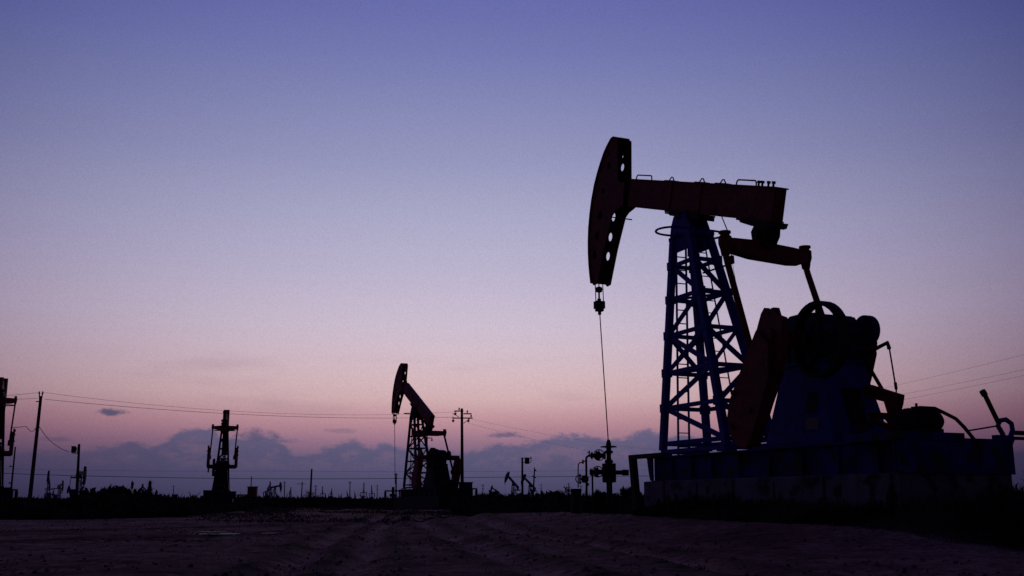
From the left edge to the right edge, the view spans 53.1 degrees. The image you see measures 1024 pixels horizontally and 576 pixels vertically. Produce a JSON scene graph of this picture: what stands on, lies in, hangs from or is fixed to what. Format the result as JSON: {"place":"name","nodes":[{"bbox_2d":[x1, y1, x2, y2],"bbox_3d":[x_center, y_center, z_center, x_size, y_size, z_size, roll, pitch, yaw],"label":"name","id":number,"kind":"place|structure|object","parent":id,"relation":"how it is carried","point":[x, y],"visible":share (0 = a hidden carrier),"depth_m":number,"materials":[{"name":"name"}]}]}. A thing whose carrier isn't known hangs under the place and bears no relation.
{"place":"outdoors","nodes":[
{"label":"outdoors","id":0,"kind":"place"},
{"bbox_2d":[4,473,387,478],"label":"power line","id":1,"kind":"object","parent":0,"point":[171,477],"visible":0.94,"depth_m":153.93,"materials":[{"name":"black metal"}]},
{"bbox_2d":[35,469,496,471],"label":"power line","id":2,"kind":"object","parent":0,"point":[338,471],"visible":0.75,"depth_m":189.21,"materials":[{"name":"metal"}]},
{"bbox_2d":[252,495,449,509],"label":"rough grass","id":3,"kind":"structure","parent":0,"point":[298,503],"depth_m":87.89,"materials":[{"name":"plant"}]},
{"bbox_2d":[0,507,1023,575],"bbox_3d":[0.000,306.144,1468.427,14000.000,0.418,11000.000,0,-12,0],"label":"ground","id":4,"kind":"structure","parent":0,"point":[819,549],"depth_m":11.98,"materials":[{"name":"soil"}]},
{"bbox_2d":[9,447,15,486],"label":"utility pole","id":5,"kind":"object","parent":4,"relation":"on","point":[11,483],"visible":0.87,"depth_m":128.02,"materials":[{"name":"black wood"}]},
{"bbox_2d":[9,489,17,498],"bbox_3d":[-28.893,12.236,58.739,0.977,1.382,0.140,0,-12,0],"label":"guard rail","id":6,"kind":"object","parent":4,"relation":"on","point":[16,493],"visible":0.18,"depth_m":58.80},
{"bbox_2d":[28,391,43,498],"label":"utility pole","id":7,"kind":"object","parent":4,"relation":"on","point":[31,483],"visible":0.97,"depth_m":83.98,"materials":[{"name":"brown wood"}]},
{"bbox_2d":[43,392,444,414],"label":"power line","id":8,"kind":"object","parent":7,"relation":"attached to","point":[222,410],"visible":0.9,"depth_m":93.25,"materials":[{"name":"metal"}]},
{"bbox_2d":[44,471,54,498],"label":"pumpjack","id":9,"kind":"object","parent":4,"relation":"on","point":[47,490],"visible":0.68,"depth_m":293.24},
{"bbox_2d":[52,480,63,499],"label":"pumpjack","id":10,"kind":"object","parent":4,"relation":"on","point":[59,488],"visible":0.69,"depth_m":370.93},
{"bbox_2d":[71,444,79,493],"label":"transformer pole","id":11,"kind":"object","parent":4,"relation":"on","point":[74,449],"visible":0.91,"depth_m":108.44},
{"bbox_2d":[67,466,86,496],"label":"pumpjack","id":12,"kind":"object","parent":4,"relation":"on","point":[81,482],"visible":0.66,"depth_m":209.22},
{"bbox_2d":[109,486,123,494],"bbox_3d":[-15.136,8.130,39.166,0.899,1.149,0.847,0,-12,0],"label":"shrub","id":13,"kind":"object","parent":4,"relation":"on","point":[118,490],"visible":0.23,"depth_m":39.08,"materials":[{"name":"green plant"}]},
{"bbox_2d":[0,481,255,519],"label":"weeds","id":14,"kind":"object","parent":4,"relation":"on","point":[102,503],"visible":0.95,"depth_m":32.77,"materials":[{"name":"black plant"}]},
{"bbox_2d":[147,481,152,491],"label":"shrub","id":15,"kind":"object","parent":4,"relation":"on","point":[149,488],"visible":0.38,"depth_m":73.59,"materials":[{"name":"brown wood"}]},
{"bbox_2d":[13,493,390,498],"bbox_3d":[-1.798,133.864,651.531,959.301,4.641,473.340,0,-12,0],"label":"treeline","id":16,"kind":"object","parent":4,"relation":"on","point":[241,497],"depth_m":471.32,"materials":[{"name":"plant"}]},
{"bbox_2d":[205,499,232,503],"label":"concrete plinth","id":17,"kind":"structure","parent":4,"relation":"on","point":[220,500],"depth_m":75.23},
{"bbox_2d":[203,410,238,498],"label":"pumpjack","id":18,"kind":"object","parent":17,"relation":"on","point":[220,467],"visible":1,"depth_m":78.04,"materials":[{"name":"black metal"}]},
{"bbox_2d":[235,494,247,503],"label":"guard rail","id":19,"kind":"object","parent":4,"relation":"on","point":[240,495],"visible":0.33,"depth_m":77.37,"materials":[{"name":"metal"}]},
{"bbox_2d":[245,476,260,507],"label":"control box","id":20,"kind":"object","parent":4,"relation":"on","point":[252,491],"visible":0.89,"depth_m":76.31,"materials":[{"name":"red paint"}]},
{"bbox_2d":[263,481,270,497],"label":"pumpjack","id":21,"kind":"object","parent":4,"relation":"on","point":[269,486],"visible":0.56,"depth_m":419.23},
{"bbox_2d":[265,482,281,497],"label":"pumpjack","id":22,"kind":"object","parent":4,"relation":"on","point":[276,486],"visible":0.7,"depth_m":411.60},
{"bbox_2d":[310,469,312,496],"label":"utility pole","id":23,"kind":"object","parent":4,"relation":"on","point":[311,481],"visible":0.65,"depth_m":166.95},
{"bbox_2d":[305,490,320,506],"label":"shrub","id":24,"kind":"object","parent":4,"relation":"on","point":[312,497],"visible":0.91,"depth_m":88.03,"materials":[{"name":"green plant"}]},
{"bbox_2d":[19,490,620,505],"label":"distant scrub","id":25,"kind":"object","parent":4,"relation":"on","point":[347,499],"visible":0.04,"depth_m":94.91,"materials":[{"name":"plant"}]},
{"bbox_2d":[360,483,366,498],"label":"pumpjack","id":26,"kind":"object","parent":4,"relation":"on","point":[363,492],"visible":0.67,"depth_m":458.50},
{"bbox_2d":[383,487,395,507],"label":"wellhead","id":27,"kind":"object","parent":4,"relation":"on","point":[390,495],"visible":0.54,"depth_m":73.35,"materials":[{"name":"metal"}]},
{"bbox_2d":[384,490,398,507],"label":"guard rail","id":28,"kind":"object","parent":4,"relation":"on","point":[393,492],"visible":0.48,"depth_m":69.50,"materials":[{"name":"metal"}]},
{"bbox_2d":[394,473,397,497],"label":"utility pole","id":29,"kind":"object","parent":4,"relation":"on","point":[395,474],"visible":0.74,"depth_m":206.19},
{"bbox_2d":[395,497,466,508],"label":"concrete plinth","id":30,"kind":"structure","parent":4,"relation":"on","point":[418,502],"depth_m":62.60,"materials":[{"name":"grey concrete"}]},
{"bbox_2d":[391,363,472,496],"bbox_3d":[-5.793,8.949,66.423,2.950,9.111,11.486,5,-13,-24],"label":"pumpjack","id":31,"kind":"object","parent":30,"relation":"on","point":[438,481],"visible":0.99,"depth_m":64.88,"materials":[{"name":"black metal"}]},
{"bbox_2d":[452,408,472,481],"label":"utility pole","id":32,"kind":"object","parent":4,"relation":"on","point":[462,448],"visible":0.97,"depth_m":109.04,"materials":[{"name":"brown wood"}]},
{"bbox_2d":[45,399,443,417],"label":"power line","id":33,"kind":"object","parent":32,"relation":"attached to","point":[209,412],"visible":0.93,"depth_m":92.35,"materials":[{"name":"metal"}]},
{"bbox_2d":[459,482,472,487],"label":"control box","id":34,"kind":"object","parent":4,"relation":"on","point":[465,484],"visible":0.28,"depth_m":67.46,"materials":[{"name":"black metal"}]},
{"bbox_2d":[504,472,524,495],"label":"pumpjack","id":35,"kind":"object","parent":4,"relation":"on","point":[507,476],"visible":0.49,"depth_m":312.13},
{"bbox_2d":[521,457,531,495],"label":"transformer pole","id":36,"kind":"object","parent":4,"relation":"on","point":[522,482],"visible":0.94,"depth_m":118.06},
{"bbox_2d":[523,474,539,494],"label":"pumpjack","id":37,"kind":"object","parent":4,"relation":"on","point":[528,481],"visible":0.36,"depth_m":338.62},
{"bbox_2d":[532,468,536,490],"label":"utility pole","id":38,"kind":"object","parent":4,"relation":"on","point":[533,476],"visible":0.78,"depth_m":167.08,"materials":[{"name":"black wood"}]},
{"bbox_2d":[388,476,601,478],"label":"power line","id":39,"kind":"object","parent":38,"relation":"attached to","point":[492,477],"visible":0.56,"depth_m":169.81,"materials":[{"name":"black metal"}]},
{"bbox_2d":[557,486,570,495],"bbox_3d":[2.475,10.538,50.952,1.338,1.406,1.340,0,-12,0],"label":"shrub","id":40,"kind":"object","parent":4,"relation":"on","point":[566,490],"visible":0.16,"depth_m":50.77,"materials":[{"name":"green plant"}]},
{"bbox_2d":[590,489,606,502],"bbox_3d":[2.745,6.852,32.265,0.648,1.054,0.725,-7,-14,32],"label":"shrub","id":41,"kind":"object","parent":4,"relation":"on","point":[597,494],"visible":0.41,"depth_m":32.29,"materials":[{"name":"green plant"}]},
{"bbox_2d":[575,440,628,502],"bbox_3d":[2.214,4.509,25.196,1.321,1.544,0.528,0,-12,0],"label":"wellhead","id":42,"kind":"object","parent":4,"relation":"on","point":[609,472],"visible":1,"depth_m":25.15,"materials":[{"name":"metal"}]},
{"bbox_2d":[618,486,631,498],"bbox_3d":[3.232,5.885,28.404,0.629,0.856,0.624,0,-12,0],"label":"shrub","id":43,"kind":"object","parent":4,"relation":"on","point":[623,491],"visible":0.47,"depth_m":28.33,"materials":[{"name":"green plant"}]},
{"bbox_2d":[630,479,1023,550],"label":"tall grass","id":44,"kind":"structure","parent":4,"relation":"on","point":[995,520],"depth_m":13.79,"materials":[{"name":"plant"}]},
{"bbox_2d":[644,473,1012,511],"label":"concrete plinth","id":45,"kind":"structure","parent":4,"relation":"on","point":[861,488],"depth_m":16.15,"materials":[{"name":"grey concrete"}]},
{"bbox_2d":[588,136,1023,509],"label":"pumpjack","id":46,"kind":"object","parent":45,"relation":"on","point":[814,372],"visible":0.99,"depth_m":18.54,"materials":[{"name":"blue paint"}]},
{"bbox_3d":[-29.211,12.504,56.974,1.900,1.638,7.900,5,-13,-24],"label":"concrete plinth","id":47,"kind":"object","parent":4,"relation":"on","visible":0},
{"bbox_2d":[0,377,16,497],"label":"pumpjack","id":48,"kind":"object","parent":47,"relation":"on","point":[5,401],"visible":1,"depth_m":58.39,"materials":[{"name":"black metal"}]},
{"bbox_2d":[0,0,1023,498],"label":"sky","id":49,"kind":"structure","parent":0,"point":[272,208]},
{"bbox_2d":[447,489,644,516],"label":"rough grass","id":50,"kind":"structure","parent":0,"point":[549,501],"depth_m":34.23,"materials":[{"name":"plant"}]},
{"bbox_2d":[570,489,581,513],"bbox_3d":[1.574,5.225,25.098,0.275,0.599,0.275,0,-12,0],"label":"metal drum","id":51,"kind":"object","parent":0,"point":[576,507],"visible":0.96,"depth_m":25.00,"materials":[{"name":"metal"}]}
]}

